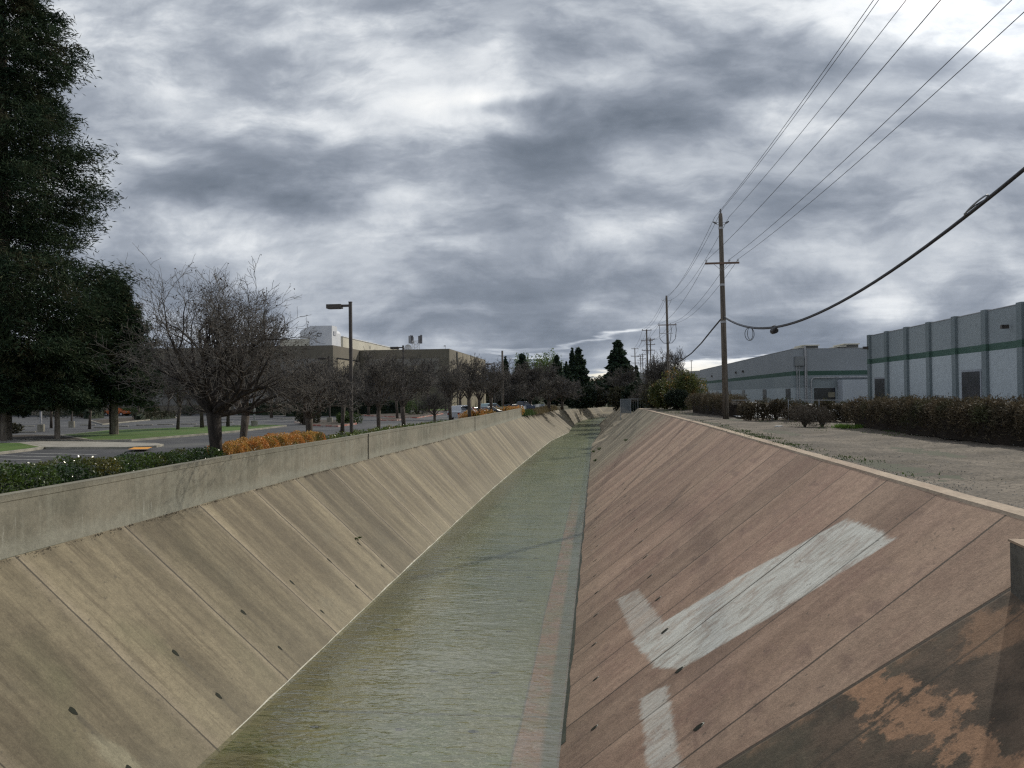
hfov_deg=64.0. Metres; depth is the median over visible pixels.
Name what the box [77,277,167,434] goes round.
redwood tree
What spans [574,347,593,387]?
conifer
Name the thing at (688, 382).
bush
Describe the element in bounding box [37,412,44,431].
lamp post
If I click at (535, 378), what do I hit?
bare tree
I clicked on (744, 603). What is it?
channel bank
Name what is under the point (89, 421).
bare tree
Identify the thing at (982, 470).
gravel road
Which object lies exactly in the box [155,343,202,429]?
bare tree
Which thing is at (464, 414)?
orange shrub
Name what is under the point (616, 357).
conifer
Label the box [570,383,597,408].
leafy tree
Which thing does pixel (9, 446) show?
lawn
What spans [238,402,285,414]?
hedge
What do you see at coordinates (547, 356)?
leafy tree
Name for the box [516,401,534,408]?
parked car
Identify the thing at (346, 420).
shrub
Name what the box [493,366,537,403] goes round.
bare tree
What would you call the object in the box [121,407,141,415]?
shrub
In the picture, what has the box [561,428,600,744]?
slime line
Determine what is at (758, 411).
hedge shrub
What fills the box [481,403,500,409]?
parked car
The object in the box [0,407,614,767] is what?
channel bank
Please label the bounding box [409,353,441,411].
bare tree
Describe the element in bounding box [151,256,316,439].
bare tree
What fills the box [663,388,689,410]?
bush
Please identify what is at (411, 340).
antenna tower
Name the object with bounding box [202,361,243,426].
bare tree
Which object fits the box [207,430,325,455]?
hedge
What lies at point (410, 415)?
corner island
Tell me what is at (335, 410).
hedge
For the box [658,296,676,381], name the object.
utility pole
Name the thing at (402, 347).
lamp post
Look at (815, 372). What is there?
warehouse
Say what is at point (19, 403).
redwood tree
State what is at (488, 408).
parked car
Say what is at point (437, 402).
bare tree
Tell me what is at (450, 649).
channel floor
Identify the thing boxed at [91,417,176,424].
back island kerb
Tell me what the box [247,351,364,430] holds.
bare tree
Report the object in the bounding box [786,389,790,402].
window
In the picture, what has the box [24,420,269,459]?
parking lines
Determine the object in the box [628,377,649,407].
bare tree
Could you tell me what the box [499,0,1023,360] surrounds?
overhead wires
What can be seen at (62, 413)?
shrub
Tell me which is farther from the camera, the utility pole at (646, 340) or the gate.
the utility pole at (646, 340)
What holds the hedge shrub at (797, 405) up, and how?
on the ground at (877, 465)
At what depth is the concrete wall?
22.60 m
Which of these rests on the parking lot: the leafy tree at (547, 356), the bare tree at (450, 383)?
the bare tree at (450, 383)
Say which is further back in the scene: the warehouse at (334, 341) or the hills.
the hills
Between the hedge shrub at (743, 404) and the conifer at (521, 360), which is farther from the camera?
the conifer at (521, 360)
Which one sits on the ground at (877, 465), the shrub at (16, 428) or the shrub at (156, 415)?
the shrub at (16, 428)
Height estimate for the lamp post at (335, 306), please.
7.660 m
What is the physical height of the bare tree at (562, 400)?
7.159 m
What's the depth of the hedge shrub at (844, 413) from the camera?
44.27 m
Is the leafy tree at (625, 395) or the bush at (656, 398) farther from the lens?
the leafy tree at (625, 395)
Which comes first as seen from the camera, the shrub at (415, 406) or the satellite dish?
the shrub at (415, 406)
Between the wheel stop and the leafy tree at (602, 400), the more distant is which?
the leafy tree at (602, 400)
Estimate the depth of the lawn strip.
65.67 m
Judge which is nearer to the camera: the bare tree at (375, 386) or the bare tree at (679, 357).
the bare tree at (375, 386)
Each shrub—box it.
[12,422,24,433]
[36,407,69,418]
[73,411,83,417]
[80,407,105,418]
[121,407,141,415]
[132,410,176,419]
[181,405,198,415]
[294,411,320,423]
[336,411,362,422]
[405,399,427,414]
[458,409,485,418]
[480,408,495,413]
[496,405,522,410]
[736,400,755,420]
[743,397,775,420]
[763,397,787,419]
[774,397,802,419]
[786,401,809,420]
[802,399,833,418]
[816,398,837,421]
[830,399,848,421]
[838,400,863,422]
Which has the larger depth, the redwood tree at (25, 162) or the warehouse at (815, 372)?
the warehouse at (815, 372)
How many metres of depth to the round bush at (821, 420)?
40.13 m
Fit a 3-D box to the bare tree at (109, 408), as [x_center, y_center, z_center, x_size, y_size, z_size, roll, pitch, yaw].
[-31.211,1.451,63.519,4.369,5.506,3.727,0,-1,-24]
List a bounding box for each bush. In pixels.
[638,379,661,407]
[647,379,674,408]
[660,365,707,409]
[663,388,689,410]
[685,393,693,409]
[776,404,821,426]
[804,406,845,426]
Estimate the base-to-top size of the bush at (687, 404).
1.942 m
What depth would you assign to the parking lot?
75.52 m
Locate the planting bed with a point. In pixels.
(38, 436)
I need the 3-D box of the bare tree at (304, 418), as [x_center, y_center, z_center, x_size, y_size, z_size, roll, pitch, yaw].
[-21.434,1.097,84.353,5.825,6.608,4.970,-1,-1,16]
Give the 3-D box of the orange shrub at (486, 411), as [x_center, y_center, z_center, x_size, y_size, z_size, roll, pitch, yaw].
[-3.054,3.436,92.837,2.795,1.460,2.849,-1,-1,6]
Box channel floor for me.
[204,417,606,767]
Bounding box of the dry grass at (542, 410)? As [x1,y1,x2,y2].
[528,405,560,414]
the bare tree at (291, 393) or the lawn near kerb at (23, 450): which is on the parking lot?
the lawn near kerb at (23, 450)
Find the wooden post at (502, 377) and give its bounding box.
[501,351,503,407]
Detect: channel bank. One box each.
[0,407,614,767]
[556,402,1023,767]
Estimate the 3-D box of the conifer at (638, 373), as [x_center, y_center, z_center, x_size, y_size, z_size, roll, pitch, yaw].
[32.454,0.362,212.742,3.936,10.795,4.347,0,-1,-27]
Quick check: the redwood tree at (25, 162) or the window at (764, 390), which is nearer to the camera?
the redwood tree at (25, 162)
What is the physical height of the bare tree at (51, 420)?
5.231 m
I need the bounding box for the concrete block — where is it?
[1008,539,1023,601]
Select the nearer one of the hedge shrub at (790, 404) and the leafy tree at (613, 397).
the hedge shrub at (790, 404)
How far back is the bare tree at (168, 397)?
149.77 m
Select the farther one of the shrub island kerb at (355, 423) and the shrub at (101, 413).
the shrub at (101, 413)
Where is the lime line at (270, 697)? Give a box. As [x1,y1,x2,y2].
[232,420,581,734]
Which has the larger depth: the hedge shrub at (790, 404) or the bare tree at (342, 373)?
the bare tree at (342, 373)
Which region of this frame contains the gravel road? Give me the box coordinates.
[642,408,1023,508]
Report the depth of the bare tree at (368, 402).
121.86 m
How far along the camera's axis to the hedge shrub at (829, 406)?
46.33 m
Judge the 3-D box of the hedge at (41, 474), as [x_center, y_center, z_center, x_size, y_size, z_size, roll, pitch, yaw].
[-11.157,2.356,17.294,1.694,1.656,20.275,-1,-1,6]
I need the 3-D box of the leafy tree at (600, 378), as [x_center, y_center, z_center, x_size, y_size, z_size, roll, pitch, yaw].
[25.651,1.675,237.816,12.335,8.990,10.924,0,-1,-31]
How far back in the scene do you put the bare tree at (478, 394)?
84.66 m
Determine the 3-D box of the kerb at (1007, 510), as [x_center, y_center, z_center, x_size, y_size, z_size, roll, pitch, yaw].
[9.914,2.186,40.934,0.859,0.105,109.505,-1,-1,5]
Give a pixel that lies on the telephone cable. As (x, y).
(774, 328)
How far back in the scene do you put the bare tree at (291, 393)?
127.31 m
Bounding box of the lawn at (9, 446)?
[0,443,37,451]
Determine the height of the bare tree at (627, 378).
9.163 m
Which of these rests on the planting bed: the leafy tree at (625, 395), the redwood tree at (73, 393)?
the redwood tree at (73, 393)
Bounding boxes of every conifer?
[503,356,509,402]
[508,353,540,404]
[542,355,565,405]
[563,361,573,380]
[568,347,582,388]
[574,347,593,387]
[596,340,637,404]
[626,359,640,379]
[634,365,641,382]
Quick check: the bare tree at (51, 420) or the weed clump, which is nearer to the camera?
the bare tree at (51, 420)
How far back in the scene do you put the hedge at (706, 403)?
62.53 m
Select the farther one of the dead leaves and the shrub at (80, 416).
the shrub at (80, 416)
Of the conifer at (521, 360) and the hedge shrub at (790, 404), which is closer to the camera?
the hedge shrub at (790, 404)
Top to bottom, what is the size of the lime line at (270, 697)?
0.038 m
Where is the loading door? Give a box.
[814,388,834,402]
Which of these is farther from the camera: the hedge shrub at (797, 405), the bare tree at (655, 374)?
the bare tree at (655, 374)
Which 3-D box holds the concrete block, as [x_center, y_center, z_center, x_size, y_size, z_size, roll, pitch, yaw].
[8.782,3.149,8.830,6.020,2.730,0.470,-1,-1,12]
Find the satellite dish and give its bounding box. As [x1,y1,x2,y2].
[404,344,411,349]
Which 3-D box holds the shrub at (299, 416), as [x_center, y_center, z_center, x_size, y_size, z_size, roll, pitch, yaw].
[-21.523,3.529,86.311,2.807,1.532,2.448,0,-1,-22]
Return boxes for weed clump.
[521,409,535,415]
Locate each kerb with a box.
[0,443,43,454]
[12,434,94,441]
[31,441,163,448]
[62,425,286,441]
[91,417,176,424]
[294,422,356,426]
[359,412,442,417]
[638,408,1023,519]
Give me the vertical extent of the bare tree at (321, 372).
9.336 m
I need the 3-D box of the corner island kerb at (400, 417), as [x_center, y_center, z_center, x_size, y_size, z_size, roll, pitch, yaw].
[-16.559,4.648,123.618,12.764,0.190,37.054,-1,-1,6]
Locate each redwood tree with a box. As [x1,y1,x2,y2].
[0,0,150,439]
[0,330,42,440]
[14,318,103,438]
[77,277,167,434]
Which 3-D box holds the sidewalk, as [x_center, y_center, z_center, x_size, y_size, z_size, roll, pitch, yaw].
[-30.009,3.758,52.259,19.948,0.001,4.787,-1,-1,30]
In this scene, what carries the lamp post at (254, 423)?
on the lawn strip
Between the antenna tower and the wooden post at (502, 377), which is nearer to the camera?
the wooden post at (502, 377)
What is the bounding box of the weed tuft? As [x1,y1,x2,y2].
[831,423,863,428]
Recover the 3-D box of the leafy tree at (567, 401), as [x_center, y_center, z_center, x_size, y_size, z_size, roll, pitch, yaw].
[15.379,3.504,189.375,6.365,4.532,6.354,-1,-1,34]
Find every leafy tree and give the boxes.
[488,372,507,406]
[512,352,551,403]
[534,348,563,404]
[563,397,590,408]
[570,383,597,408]
[591,375,603,386]
[592,388,608,407]
[606,386,625,410]
[620,379,654,412]
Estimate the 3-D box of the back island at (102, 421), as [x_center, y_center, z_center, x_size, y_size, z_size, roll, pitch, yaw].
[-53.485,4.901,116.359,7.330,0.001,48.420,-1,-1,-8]
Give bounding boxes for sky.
[7,0,1023,379]
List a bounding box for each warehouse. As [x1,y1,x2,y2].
[31,326,485,414]
[700,343,867,403]
[863,302,1023,401]
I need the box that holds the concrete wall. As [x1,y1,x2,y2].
[0,408,520,559]
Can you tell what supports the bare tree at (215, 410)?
on the ground at (877, 465)
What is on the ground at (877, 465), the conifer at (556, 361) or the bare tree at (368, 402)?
the conifer at (556, 361)
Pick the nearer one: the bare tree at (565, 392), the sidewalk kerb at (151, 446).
the sidewalk kerb at (151, 446)
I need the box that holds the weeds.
[658,409,939,476]
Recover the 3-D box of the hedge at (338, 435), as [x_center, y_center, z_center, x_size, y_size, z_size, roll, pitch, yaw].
[-6.975,3.018,52.052,1.420,1.181,29.879,-1,-1,7]
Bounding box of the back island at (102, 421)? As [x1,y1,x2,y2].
[92,417,146,423]
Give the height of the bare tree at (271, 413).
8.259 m
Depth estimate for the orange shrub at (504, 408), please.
112.54 m
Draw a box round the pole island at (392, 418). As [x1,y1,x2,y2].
[381,417,400,419]
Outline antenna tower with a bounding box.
[409,335,421,348]
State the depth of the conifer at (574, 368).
221.05 m
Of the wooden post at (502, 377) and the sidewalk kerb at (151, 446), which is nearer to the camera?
the sidewalk kerb at (151, 446)
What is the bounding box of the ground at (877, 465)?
[2,400,966,559]
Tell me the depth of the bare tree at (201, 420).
76.13 m
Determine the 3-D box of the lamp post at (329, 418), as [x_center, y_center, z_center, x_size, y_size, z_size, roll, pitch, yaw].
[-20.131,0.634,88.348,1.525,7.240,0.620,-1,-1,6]
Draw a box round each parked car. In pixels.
[104,408,130,415]
[447,405,475,419]
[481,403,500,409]
[481,406,501,412]
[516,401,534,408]
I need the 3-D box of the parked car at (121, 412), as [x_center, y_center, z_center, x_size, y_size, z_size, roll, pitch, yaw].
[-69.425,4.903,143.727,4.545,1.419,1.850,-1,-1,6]
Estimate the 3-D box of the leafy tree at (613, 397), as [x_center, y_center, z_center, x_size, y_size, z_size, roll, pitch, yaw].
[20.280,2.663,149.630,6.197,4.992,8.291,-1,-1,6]
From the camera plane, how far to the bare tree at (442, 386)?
151.66 m
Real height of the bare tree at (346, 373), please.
6.057 m
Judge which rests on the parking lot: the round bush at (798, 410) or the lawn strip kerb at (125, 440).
the lawn strip kerb at (125, 440)
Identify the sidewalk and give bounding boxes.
[0,439,156,446]
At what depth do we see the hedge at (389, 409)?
128.77 m
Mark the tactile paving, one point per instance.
(140, 448)
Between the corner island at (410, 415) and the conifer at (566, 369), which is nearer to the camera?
the corner island at (410, 415)
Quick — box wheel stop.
[19,431,35,432]
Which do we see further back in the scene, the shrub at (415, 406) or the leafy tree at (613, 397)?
the leafy tree at (613, 397)
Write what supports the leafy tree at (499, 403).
on the ground at (877, 465)
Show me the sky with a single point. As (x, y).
(487, 178)
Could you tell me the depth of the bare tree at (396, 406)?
100.84 m
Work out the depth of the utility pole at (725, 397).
54.67 m
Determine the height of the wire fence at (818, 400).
1.400 m
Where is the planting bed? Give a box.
[12,435,87,439]
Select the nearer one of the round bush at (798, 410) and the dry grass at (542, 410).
the round bush at (798, 410)
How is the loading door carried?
in the warehouse at (815, 372)
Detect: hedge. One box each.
[0,446,224,493]
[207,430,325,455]
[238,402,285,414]
[283,400,360,415]
[325,419,448,439]
[358,401,412,414]
[688,390,750,416]
[846,392,1023,446]
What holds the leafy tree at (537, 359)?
on the ground at (877, 465)
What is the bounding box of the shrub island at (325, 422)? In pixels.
[313,420,354,424]
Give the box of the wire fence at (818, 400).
[745,399,839,419]
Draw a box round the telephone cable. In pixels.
[665,167,1023,365]
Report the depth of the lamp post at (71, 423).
84.95 m
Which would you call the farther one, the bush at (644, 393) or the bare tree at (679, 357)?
the bare tree at (679, 357)
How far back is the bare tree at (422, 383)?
55.88 m
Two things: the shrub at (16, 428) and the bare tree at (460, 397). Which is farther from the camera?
the bare tree at (460, 397)
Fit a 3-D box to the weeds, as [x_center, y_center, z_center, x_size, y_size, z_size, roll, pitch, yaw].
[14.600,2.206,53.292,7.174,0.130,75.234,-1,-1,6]
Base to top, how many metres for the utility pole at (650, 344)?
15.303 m
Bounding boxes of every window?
[763,389,766,401]
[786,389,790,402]
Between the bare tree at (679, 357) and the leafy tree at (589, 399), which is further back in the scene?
the leafy tree at (589, 399)
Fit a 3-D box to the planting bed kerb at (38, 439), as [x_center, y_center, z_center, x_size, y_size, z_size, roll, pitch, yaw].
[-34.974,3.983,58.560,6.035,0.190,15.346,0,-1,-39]
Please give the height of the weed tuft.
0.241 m
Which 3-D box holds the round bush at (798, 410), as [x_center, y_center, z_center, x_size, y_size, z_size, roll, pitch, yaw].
[14.436,1.560,40.983,2.088,1.215,1.897,0,-1,-37]
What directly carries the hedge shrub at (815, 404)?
on the ground at (877, 465)
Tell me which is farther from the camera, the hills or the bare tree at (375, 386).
the hills
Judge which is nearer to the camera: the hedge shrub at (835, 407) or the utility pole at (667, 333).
the hedge shrub at (835, 407)
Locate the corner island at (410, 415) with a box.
[364,412,440,416]
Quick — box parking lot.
[0,410,457,475]
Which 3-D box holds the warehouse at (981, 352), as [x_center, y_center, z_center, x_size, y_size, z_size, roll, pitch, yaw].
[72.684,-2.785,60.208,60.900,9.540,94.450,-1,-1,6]
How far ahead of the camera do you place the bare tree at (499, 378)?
93.86 m
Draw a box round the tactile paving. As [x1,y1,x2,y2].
[130,447,150,448]
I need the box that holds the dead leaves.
[6,438,450,561]
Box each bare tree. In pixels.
[50,411,52,427]
[87,249,352,455]
[88,406,108,428]
[93,377,129,433]
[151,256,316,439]
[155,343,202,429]
[165,379,181,409]
[173,371,228,427]
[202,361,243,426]
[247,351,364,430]
[252,366,285,417]
[268,376,318,403]
[280,368,327,424]
[303,354,336,416]
[319,356,367,434]
[322,365,363,395]
[353,346,414,428]
[353,369,386,414]
[366,355,437,425]
[382,370,413,417]
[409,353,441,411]
[414,390,457,421]
[423,356,473,419]
[435,352,495,416]
[435,371,450,410]
[437,376,472,404]
[462,361,504,414]
[473,357,515,410]
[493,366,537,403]
[504,359,559,404]
[526,364,582,410]
[535,375,585,408]
[603,365,640,395]
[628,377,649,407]
[635,351,683,408]
[660,346,685,379]
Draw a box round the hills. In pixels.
[538,371,699,392]
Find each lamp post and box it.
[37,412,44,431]
[68,412,74,427]
[251,378,257,425]
[318,356,332,421]
[326,301,352,435]
[390,345,404,388]
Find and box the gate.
[620,399,651,419]
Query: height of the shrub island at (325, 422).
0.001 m
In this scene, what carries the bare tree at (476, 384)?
on the ground at (877, 465)
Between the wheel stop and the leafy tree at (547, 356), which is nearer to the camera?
the wheel stop
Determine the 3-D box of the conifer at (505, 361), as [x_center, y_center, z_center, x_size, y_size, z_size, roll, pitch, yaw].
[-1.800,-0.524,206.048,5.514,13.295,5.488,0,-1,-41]
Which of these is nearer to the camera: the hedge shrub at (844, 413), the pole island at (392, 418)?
the hedge shrub at (844, 413)
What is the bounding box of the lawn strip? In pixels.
[66,425,281,439]
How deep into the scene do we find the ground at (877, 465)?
21.53 m
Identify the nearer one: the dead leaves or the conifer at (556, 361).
the dead leaves
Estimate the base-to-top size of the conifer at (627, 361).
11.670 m
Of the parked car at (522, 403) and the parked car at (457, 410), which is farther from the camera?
the parked car at (522, 403)
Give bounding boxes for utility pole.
[641,329,652,363]
[648,338,654,371]
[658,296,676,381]
[705,209,738,418]
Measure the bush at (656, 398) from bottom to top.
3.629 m
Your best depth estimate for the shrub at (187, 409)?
137.46 m
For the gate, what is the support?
on the channel bank at (744, 603)
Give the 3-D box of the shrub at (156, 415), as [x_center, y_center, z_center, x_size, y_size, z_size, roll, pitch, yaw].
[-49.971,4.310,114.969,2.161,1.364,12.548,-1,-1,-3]
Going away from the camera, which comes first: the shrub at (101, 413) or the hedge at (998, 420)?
the hedge at (998, 420)

